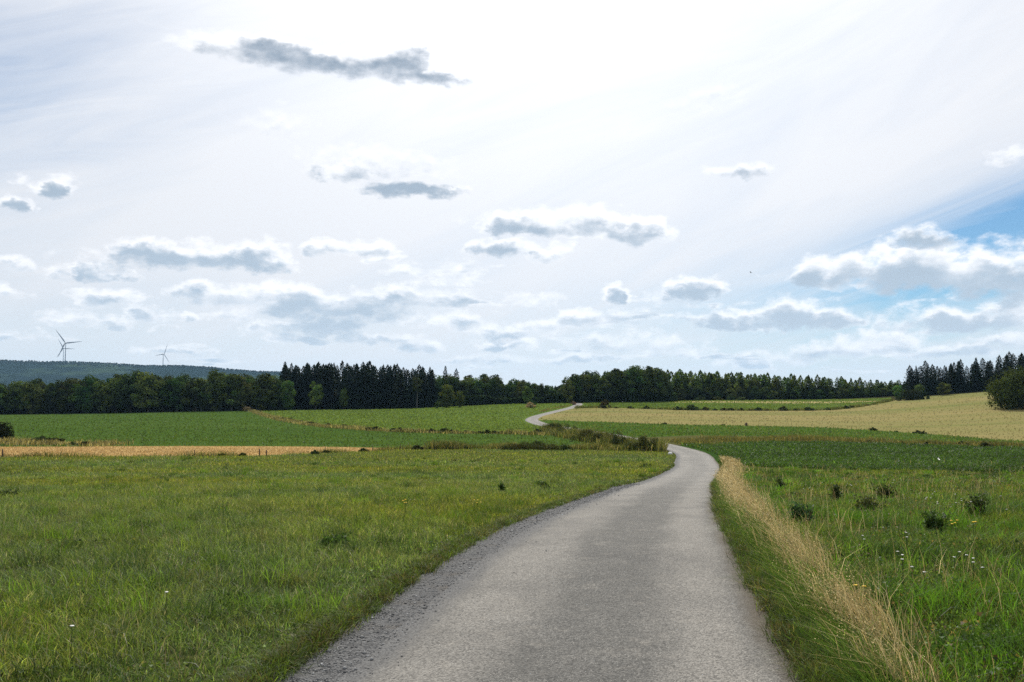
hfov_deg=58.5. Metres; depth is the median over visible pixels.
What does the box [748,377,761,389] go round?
broadleaf tree
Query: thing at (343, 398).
broadleaf tree
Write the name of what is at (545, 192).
sky
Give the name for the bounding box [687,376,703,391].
broadleaf tree
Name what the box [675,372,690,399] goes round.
young conifer
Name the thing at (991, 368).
spruce tree
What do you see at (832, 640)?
leaning grass
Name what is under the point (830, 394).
broadleaf tree
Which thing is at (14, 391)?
broadleaf tree
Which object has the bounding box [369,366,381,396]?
spruce tree
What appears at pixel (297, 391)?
spruce tree
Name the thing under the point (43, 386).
broadleaf tree
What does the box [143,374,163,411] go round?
broadleaf tree
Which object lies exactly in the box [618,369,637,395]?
broadleaf tree
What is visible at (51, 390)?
broadleaf tree
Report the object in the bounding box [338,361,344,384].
spruce tree
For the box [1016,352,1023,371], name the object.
spruce tree
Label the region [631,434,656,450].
bush
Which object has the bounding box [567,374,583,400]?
broadleaf tree
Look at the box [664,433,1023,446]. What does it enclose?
strip weeds
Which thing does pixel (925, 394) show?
bush
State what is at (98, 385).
broadleaf tree
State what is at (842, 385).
young conifer
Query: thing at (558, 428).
bush
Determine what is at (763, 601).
edge grass
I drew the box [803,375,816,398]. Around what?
young conifer
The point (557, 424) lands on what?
bush
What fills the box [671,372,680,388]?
young conifer
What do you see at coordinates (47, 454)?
fence line weeds
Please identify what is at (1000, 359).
spruce tree
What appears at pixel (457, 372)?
spruce tree
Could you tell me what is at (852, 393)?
broadleaf tree
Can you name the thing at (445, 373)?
spruce tree
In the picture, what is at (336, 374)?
spruce tree
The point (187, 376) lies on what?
broadleaf tree
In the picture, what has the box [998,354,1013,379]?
spruce tree
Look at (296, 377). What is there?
spruce tree
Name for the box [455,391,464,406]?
broadleaf tree
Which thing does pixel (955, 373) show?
spruce tree
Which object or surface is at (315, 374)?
spruce tree
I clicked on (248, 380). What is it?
broadleaf tree
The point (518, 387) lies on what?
broadleaf tree
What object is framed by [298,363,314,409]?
spruce tree
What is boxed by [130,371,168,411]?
broadleaf tree
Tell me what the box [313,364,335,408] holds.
spruce tree
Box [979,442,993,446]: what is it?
shrub
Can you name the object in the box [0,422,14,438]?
bush
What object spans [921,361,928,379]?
spruce tree
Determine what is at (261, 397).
broadleaf tree
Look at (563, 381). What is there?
broadleaf tree
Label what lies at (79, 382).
broadleaf tree
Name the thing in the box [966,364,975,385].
spruce tree
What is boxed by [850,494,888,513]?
weed plant
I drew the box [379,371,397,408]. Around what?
spruce tree
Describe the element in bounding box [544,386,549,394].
birch tree
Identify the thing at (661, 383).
broadleaf tree
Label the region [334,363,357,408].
spruce tree
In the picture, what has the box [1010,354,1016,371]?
spruce tree
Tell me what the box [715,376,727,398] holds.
broadleaf tree
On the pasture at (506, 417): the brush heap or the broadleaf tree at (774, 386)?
the brush heap
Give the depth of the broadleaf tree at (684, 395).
344.83 m
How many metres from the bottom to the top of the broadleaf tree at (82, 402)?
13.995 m
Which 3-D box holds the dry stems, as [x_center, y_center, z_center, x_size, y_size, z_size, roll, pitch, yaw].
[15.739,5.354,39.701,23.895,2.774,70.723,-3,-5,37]
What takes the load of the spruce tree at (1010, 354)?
on the ground at (893, 397)
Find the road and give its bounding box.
[336,403,798,681]
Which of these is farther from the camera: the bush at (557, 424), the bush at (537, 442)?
the bush at (557, 424)
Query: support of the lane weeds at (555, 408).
on the pasture at (506, 417)
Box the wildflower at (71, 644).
[70,625,74,670]
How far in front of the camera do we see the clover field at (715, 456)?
82.72 m
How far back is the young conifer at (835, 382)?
352.52 m
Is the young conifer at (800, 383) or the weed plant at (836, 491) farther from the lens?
the young conifer at (800, 383)
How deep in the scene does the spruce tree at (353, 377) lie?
328.95 m
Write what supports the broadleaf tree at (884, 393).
on the ground at (893, 397)
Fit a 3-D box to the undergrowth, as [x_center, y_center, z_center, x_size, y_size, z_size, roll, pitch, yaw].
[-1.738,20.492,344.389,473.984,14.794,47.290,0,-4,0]
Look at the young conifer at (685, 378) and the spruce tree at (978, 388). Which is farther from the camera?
the young conifer at (685, 378)
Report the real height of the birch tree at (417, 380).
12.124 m
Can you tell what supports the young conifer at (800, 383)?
on the ground at (893, 397)
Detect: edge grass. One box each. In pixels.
[216,464,675,681]
[702,464,860,681]
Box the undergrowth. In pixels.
[0,379,998,413]
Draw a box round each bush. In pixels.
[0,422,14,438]
[501,443,519,449]
[516,441,538,449]
[528,440,545,447]
[537,442,556,449]
[543,422,561,429]
[553,443,572,449]
[555,422,569,432]
[571,429,587,440]
[579,429,597,439]
[585,429,609,441]
[599,399,610,407]
[607,430,625,437]
[609,435,627,444]
[624,439,641,450]
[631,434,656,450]
[643,438,665,450]
[895,388,925,400]
[920,391,929,398]
[983,365,1023,409]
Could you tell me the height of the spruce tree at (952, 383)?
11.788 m
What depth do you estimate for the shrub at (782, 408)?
260.19 m
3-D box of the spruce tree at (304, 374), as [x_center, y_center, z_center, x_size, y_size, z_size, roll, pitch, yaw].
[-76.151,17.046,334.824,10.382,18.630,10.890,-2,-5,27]
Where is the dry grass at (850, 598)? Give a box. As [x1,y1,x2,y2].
[708,455,957,681]
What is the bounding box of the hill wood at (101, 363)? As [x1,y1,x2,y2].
[0,359,280,372]
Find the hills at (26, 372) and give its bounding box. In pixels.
[0,361,300,387]
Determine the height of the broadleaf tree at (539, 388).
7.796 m
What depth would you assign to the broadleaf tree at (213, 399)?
320.56 m
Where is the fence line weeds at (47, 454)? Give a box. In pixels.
[1,444,424,456]
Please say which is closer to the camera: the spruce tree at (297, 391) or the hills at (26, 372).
the spruce tree at (297, 391)
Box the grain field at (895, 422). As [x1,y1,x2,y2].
[538,392,1023,440]
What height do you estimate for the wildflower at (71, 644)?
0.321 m
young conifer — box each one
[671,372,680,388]
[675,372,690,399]
[680,371,688,389]
[722,374,730,399]
[728,371,736,387]
[730,377,735,389]
[732,375,750,399]
[735,372,752,399]
[758,374,771,399]
[776,376,785,399]
[784,377,793,399]
[786,375,803,399]
[798,375,805,398]
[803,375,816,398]
[810,375,825,398]
[814,377,828,398]
[824,378,833,389]
[833,377,840,391]
[838,378,844,398]
[852,380,862,397]
[856,382,865,397]
[864,379,874,396]
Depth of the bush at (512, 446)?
88.19 m
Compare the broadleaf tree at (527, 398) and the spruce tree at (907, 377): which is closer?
the broadleaf tree at (527, 398)
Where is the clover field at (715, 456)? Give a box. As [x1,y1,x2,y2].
[679,442,982,472]
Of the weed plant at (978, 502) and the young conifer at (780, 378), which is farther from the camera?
the young conifer at (780, 378)
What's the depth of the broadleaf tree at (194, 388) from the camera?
315.40 m
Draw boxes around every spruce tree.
[278,365,298,409]
[279,362,287,380]
[286,365,309,409]
[289,362,293,380]
[290,367,301,409]
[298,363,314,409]
[300,363,310,396]
[304,365,323,409]
[310,364,335,409]
[312,362,321,383]
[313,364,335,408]
[316,362,342,409]
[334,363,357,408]
[334,365,340,395]
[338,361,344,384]
[338,369,346,396]
[343,366,360,407]
[351,365,376,408]
[351,366,363,395]
[352,365,371,408]
[362,366,383,408]
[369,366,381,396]
[375,367,389,408]
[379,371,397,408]
[380,366,396,408]
[387,369,412,408]
[391,364,398,401]
[399,369,411,395]
[400,368,421,408]
[404,370,417,402]
[413,373,432,407]
[414,369,428,407]
[417,373,433,407]
[427,367,435,393]
[427,371,438,406]
[442,366,447,382]
[453,369,460,393]
[903,365,913,385]
[907,368,916,392]
[913,367,921,384]
[917,366,927,384]
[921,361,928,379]
[922,369,932,394]
[925,364,940,394]
[935,367,948,393]
[942,365,948,381]
[944,364,961,393]
[951,363,960,391]
[954,359,975,392]
[964,366,969,380]
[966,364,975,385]
[969,358,986,391]
[978,357,985,375]
[982,361,994,389]
[985,360,995,379]
[992,360,1003,383]
[994,355,1002,376]
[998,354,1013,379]
[1001,352,1015,374]
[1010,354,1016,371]
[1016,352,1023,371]
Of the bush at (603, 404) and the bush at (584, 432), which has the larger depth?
the bush at (603, 404)
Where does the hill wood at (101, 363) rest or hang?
on the hills at (26, 372)
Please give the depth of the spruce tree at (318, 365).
335.88 m
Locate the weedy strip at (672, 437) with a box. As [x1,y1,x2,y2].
[638,435,865,444]
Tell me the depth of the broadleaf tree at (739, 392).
343.67 m
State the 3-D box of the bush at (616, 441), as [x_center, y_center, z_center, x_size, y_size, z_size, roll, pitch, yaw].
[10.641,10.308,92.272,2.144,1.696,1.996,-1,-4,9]
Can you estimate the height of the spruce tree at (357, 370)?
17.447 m
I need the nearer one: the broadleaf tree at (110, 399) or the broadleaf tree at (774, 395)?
the broadleaf tree at (110, 399)
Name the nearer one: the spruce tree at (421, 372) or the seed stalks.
the seed stalks
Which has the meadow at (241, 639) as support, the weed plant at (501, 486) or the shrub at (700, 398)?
the weed plant at (501, 486)
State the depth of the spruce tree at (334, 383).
329.06 m
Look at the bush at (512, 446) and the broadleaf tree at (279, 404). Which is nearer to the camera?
the bush at (512, 446)
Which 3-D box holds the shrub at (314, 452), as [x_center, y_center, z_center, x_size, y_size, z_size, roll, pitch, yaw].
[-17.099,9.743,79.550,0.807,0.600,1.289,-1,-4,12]
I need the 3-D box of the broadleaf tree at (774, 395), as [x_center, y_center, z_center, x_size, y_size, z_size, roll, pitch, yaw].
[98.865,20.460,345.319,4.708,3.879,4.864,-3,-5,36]
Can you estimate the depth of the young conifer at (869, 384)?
348.31 m
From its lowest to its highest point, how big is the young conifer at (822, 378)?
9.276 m
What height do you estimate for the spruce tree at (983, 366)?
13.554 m
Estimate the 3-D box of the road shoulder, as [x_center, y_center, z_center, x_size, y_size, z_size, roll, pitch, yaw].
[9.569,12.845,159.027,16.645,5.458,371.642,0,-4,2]
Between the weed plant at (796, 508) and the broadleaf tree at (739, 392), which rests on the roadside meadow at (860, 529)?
the weed plant at (796, 508)
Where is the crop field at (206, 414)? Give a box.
[0,411,590,447]
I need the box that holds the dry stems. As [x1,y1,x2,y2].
[740,459,1023,679]
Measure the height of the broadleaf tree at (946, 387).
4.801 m
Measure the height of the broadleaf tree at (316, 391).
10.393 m
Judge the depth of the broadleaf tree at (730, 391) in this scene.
342.13 m
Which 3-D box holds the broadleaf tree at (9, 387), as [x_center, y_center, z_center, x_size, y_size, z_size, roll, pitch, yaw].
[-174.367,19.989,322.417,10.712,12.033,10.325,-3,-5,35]
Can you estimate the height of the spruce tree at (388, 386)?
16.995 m
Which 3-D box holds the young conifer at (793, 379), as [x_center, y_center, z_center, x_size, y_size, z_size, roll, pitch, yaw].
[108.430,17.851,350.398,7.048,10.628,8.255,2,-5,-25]
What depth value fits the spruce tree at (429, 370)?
335.84 m
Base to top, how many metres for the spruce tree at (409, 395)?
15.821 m
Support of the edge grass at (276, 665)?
on the meadow at (241, 639)
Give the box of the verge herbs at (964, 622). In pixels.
[743,472,1023,681]
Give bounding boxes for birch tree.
[412,376,422,396]
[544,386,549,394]
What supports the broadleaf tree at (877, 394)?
on the ground at (893, 397)
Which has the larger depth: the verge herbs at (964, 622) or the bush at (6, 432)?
the bush at (6, 432)
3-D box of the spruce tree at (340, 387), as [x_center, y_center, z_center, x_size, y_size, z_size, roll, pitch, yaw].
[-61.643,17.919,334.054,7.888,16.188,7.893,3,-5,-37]
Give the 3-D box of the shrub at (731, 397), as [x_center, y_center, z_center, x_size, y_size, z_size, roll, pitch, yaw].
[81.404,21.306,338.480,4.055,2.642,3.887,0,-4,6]
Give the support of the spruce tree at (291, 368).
on the ground at (893, 397)
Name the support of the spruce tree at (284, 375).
on the ground at (893, 397)
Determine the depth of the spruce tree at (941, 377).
333.04 m
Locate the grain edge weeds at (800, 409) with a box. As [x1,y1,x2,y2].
[574,398,896,410]
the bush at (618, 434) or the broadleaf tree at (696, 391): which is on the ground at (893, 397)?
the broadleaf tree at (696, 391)
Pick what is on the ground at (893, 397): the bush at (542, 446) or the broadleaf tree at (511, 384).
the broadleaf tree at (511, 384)
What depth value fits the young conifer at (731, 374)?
358.18 m
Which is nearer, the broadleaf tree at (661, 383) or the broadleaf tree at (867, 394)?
the broadleaf tree at (661, 383)
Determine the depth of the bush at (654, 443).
85.20 m
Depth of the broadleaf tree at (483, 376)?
344.80 m
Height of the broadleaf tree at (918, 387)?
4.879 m
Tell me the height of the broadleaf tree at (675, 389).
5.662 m
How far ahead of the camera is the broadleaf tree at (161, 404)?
317.80 m
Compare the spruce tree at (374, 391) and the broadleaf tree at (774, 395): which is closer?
the spruce tree at (374, 391)
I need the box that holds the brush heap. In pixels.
[526,402,535,407]
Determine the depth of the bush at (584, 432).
110.96 m
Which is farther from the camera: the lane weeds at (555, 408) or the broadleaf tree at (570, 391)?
the broadleaf tree at (570, 391)
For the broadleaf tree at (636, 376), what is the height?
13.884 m
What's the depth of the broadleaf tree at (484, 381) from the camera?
337.99 m
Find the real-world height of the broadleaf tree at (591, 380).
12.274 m
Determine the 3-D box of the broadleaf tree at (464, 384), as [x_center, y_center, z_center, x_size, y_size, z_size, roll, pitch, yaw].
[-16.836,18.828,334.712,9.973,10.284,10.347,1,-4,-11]
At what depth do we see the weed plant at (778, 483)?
25.24 m
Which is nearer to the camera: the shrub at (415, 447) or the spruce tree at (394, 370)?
the shrub at (415, 447)
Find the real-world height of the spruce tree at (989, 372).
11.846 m
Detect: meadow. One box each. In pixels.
[0,449,675,681]
[712,463,1022,681]
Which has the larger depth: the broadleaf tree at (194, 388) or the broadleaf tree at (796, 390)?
the broadleaf tree at (796, 390)
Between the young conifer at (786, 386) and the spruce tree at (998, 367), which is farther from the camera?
the young conifer at (786, 386)
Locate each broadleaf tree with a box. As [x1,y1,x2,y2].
[0,384,11,410]
[1,381,34,413]
[6,383,26,413]
[17,381,46,413]
[30,378,44,385]
[33,382,46,413]
[42,380,63,413]
[50,377,77,413]
[62,378,84,410]
[67,374,100,412]
[87,380,111,412]
[94,374,129,412]
[111,370,146,412]
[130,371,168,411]
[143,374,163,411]
[152,379,172,411]
[161,374,173,411]
[164,373,190,410]
[164,376,187,411]
[179,377,209,410]
[201,369,227,410]
[204,373,228,410]
[214,373,249,409]
[228,373,252,410]
[246,376,257,407]
[249,373,280,409]
[265,379,287,409]
[276,378,295,409]
[279,380,295,409]
[307,381,323,409]
[339,388,348,408]
[432,375,444,397]
[438,376,459,396]
[438,384,455,407]
[455,379,477,396]
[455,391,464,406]
[467,377,486,396]
[478,374,489,380]
[478,378,489,394]
[484,378,498,404]
[487,377,504,395]
[501,378,517,397]
[512,380,525,397]
[521,381,535,394]
[522,386,533,402]
[531,383,537,393]
[535,384,544,396]
[544,385,555,392]
[556,377,567,392]
[562,380,575,402]
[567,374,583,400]
[574,375,594,399]
[588,370,600,392]
[590,374,610,397]
[600,368,630,400]
[617,365,647,396]
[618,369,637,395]
[635,366,658,398]
[653,367,671,394]
[673,386,681,397]
[676,388,689,399]
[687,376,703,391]
[689,387,705,398]
[702,375,715,395]
[702,387,713,399]
[712,390,722,399]
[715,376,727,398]
[725,388,737,397]
[735,387,746,397]
[740,379,749,392]
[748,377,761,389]
[749,386,763,399]
[761,386,771,399]
[769,390,779,399]
[770,377,784,390]
[777,389,785,399]
[790,386,801,398]
[806,392,814,398]
[814,390,825,398]
[828,392,836,398]
[836,387,849,398]
[844,382,853,389]
[847,387,855,397]
[865,390,871,396]
[872,388,880,396]
[879,388,887,395]
[892,385,903,396]
[915,383,924,392]
[937,382,950,393]
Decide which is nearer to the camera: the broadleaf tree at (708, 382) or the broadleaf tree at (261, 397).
the broadleaf tree at (261, 397)
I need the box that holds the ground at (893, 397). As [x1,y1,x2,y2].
[27,391,1013,473]
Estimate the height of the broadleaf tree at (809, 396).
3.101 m
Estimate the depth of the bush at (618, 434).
99.45 m
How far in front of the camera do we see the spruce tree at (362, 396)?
326.37 m
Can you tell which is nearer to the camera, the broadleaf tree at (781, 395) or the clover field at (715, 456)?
the clover field at (715, 456)
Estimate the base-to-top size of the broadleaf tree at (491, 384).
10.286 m
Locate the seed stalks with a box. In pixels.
[0,448,667,676]
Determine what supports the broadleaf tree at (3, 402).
on the ground at (893, 397)
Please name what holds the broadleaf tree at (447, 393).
on the pasture at (506, 417)
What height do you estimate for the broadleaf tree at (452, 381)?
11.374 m
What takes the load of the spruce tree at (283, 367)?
on the ground at (893, 397)
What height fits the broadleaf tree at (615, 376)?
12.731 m
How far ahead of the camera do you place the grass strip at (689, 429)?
147.50 m
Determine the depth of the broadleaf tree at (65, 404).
316.84 m
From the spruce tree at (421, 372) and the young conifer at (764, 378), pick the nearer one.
the spruce tree at (421, 372)
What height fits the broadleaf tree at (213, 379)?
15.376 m
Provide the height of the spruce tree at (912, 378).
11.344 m
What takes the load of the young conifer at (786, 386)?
on the ground at (893, 397)
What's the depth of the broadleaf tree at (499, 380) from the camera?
337.08 m
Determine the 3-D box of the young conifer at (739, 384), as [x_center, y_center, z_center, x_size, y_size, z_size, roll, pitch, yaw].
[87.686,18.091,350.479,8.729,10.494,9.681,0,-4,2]
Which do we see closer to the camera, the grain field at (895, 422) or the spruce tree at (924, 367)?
the grain field at (895, 422)
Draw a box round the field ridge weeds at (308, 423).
[247,409,549,435]
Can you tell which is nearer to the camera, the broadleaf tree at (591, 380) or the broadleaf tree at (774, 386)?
the broadleaf tree at (591, 380)
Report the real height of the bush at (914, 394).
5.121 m
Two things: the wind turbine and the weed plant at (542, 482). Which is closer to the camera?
the weed plant at (542, 482)
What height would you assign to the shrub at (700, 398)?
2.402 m
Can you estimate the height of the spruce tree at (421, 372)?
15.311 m
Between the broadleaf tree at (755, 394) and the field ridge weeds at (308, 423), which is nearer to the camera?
the field ridge weeds at (308, 423)
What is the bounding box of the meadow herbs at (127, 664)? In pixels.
[0,474,640,681]
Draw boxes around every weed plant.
[0,486,18,497]
[315,532,350,547]
[497,483,506,491]
[534,480,548,485]
[774,477,787,489]
[787,499,815,525]
[827,484,843,499]
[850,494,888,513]
[870,482,899,497]
[920,509,951,532]
[963,490,988,514]
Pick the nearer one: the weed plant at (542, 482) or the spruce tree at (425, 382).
the weed plant at (542, 482)
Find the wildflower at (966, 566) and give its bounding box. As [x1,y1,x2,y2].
[953,551,973,580]
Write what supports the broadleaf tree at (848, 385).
on the ground at (893, 397)
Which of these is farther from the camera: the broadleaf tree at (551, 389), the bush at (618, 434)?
the broadleaf tree at (551, 389)
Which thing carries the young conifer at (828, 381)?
on the ground at (893, 397)
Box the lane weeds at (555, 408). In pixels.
[540,405,569,411]
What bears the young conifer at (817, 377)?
on the ground at (893, 397)
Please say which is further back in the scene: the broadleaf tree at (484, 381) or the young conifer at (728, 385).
the young conifer at (728, 385)
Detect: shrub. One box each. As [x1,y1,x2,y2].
[33,436,50,442]
[310,450,319,453]
[411,445,423,449]
[684,404,699,409]
[694,396,704,400]
[727,395,737,399]
[778,406,787,410]
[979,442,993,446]
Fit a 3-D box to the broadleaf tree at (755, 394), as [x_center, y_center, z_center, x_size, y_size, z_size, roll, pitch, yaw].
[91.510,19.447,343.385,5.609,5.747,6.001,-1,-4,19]
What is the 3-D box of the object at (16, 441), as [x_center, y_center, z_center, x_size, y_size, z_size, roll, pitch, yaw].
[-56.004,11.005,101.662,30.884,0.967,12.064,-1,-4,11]
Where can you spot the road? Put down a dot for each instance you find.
(621, 587)
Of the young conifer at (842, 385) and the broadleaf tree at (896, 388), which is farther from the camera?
the young conifer at (842, 385)
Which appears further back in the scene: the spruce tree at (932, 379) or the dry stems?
the spruce tree at (932, 379)
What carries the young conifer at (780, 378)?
on the ground at (893, 397)
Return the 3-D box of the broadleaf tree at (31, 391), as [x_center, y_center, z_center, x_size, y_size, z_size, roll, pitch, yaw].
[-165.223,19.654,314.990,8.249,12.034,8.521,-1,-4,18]
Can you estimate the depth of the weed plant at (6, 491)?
21.67 m
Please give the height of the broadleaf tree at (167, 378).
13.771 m
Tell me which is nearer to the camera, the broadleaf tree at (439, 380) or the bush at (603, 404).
the bush at (603, 404)
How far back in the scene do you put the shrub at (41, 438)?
102.02 m
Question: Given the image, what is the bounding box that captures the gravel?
[271,483,639,681]
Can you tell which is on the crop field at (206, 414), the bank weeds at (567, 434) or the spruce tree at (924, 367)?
the bank weeds at (567, 434)
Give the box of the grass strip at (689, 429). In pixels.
[539,420,1022,442]
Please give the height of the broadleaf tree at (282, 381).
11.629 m
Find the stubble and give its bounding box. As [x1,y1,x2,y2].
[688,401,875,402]
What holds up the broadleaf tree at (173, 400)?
on the ground at (893, 397)
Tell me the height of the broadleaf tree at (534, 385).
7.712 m
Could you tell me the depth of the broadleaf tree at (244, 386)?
315.50 m
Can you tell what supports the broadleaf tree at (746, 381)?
on the ground at (893, 397)
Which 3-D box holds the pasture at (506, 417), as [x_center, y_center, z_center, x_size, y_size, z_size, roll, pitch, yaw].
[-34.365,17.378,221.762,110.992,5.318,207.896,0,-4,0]
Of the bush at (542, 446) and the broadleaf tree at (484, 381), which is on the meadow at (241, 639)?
the bush at (542, 446)
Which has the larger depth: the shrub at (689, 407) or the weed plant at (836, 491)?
the shrub at (689, 407)
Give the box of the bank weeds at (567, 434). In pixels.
[533,422,674,452]
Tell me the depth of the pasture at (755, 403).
301.84 m
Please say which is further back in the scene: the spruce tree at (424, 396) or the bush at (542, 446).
the spruce tree at (424, 396)
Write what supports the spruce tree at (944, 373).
on the ground at (893, 397)
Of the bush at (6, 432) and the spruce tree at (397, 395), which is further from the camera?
the spruce tree at (397, 395)
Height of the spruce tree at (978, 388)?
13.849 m
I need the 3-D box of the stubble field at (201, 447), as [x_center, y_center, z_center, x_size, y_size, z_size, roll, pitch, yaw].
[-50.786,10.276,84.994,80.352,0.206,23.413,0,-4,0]
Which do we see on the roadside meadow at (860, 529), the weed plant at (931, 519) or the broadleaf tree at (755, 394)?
the weed plant at (931, 519)
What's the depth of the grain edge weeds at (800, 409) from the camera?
262.40 m
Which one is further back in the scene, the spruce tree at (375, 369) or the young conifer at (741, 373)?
the young conifer at (741, 373)
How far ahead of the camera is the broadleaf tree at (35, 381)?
331.73 m
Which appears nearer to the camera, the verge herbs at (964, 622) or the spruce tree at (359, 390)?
the verge herbs at (964, 622)
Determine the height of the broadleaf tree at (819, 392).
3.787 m
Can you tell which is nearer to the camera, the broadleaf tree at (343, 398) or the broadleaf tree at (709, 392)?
the broadleaf tree at (343, 398)
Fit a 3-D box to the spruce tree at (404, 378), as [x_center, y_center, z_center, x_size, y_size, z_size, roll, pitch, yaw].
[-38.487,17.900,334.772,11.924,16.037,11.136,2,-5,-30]
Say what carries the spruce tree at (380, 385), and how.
on the ground at (893, 397)
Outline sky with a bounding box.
[0,0,1023,388]
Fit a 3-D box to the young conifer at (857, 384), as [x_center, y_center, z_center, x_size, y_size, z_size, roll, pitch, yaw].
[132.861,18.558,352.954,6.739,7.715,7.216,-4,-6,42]
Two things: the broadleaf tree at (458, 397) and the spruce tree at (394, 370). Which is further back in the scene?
the spruce tree at (394, 370)
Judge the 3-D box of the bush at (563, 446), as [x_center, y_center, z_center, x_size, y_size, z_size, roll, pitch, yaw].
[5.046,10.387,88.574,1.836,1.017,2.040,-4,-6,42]
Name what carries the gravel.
on the road shoulder
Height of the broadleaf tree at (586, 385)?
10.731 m
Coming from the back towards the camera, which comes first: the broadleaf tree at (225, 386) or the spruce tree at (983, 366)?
the spruce tree at (983, 366)
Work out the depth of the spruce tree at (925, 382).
334.12 m
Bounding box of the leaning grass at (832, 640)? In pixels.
[707,458,945,681]
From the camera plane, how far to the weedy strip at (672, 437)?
121.98 m
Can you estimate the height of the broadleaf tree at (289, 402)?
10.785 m
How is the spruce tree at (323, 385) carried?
on the ground at (893, 397)
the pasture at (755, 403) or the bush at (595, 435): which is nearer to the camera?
the bush at (595, 435)
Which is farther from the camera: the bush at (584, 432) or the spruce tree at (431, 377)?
the spruce tree at (431, 377)
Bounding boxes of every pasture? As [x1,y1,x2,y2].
[263,403,572,433]
[582,398,886,410]
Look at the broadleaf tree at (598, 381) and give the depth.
329.73 m
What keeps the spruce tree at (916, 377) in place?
on the ground at (893, 397)
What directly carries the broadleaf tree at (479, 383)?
on the ground at (893, 397)
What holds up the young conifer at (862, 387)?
on the ground at (893, 397)
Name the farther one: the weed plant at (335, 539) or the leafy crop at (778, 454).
the leafy crop at (778, 454)
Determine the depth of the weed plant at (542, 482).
28.65 m
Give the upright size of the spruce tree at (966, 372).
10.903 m
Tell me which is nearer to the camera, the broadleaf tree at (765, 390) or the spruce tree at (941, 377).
the spruce tree at (941, 377)
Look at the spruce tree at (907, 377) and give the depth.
338.38 m
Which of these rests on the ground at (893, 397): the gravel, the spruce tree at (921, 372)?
the spruce tree at (921, 372)
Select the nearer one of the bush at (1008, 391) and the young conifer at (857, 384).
the bush at (1008, 391)
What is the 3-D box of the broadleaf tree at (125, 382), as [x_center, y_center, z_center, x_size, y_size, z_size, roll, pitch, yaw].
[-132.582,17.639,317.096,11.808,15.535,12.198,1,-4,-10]
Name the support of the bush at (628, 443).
on the ground at (893, 397)
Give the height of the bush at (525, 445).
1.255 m
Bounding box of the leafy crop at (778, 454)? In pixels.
[682,440,1023,472]
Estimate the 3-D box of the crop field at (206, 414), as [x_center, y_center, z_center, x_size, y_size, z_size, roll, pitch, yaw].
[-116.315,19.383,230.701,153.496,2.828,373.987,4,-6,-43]
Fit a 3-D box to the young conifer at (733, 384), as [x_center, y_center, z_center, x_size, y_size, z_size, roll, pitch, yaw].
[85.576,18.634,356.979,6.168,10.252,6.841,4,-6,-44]
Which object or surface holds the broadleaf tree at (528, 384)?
on the ground at (893, 397)
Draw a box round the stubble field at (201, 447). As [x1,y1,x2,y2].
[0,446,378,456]
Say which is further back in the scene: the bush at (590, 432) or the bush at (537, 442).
the bush at (590, 432)
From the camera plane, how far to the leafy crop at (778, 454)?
73.55 m
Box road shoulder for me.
[275,406,677,681]
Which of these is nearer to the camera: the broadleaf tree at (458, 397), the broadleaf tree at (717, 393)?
the broadleaf tree at (458, 397)
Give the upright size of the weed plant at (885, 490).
0.484 m
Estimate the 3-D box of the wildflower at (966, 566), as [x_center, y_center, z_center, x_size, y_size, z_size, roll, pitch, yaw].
[4.153,2.102,8.381,0.111,0.336,0.228,0,-4,-4]
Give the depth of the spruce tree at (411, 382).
333.23 m

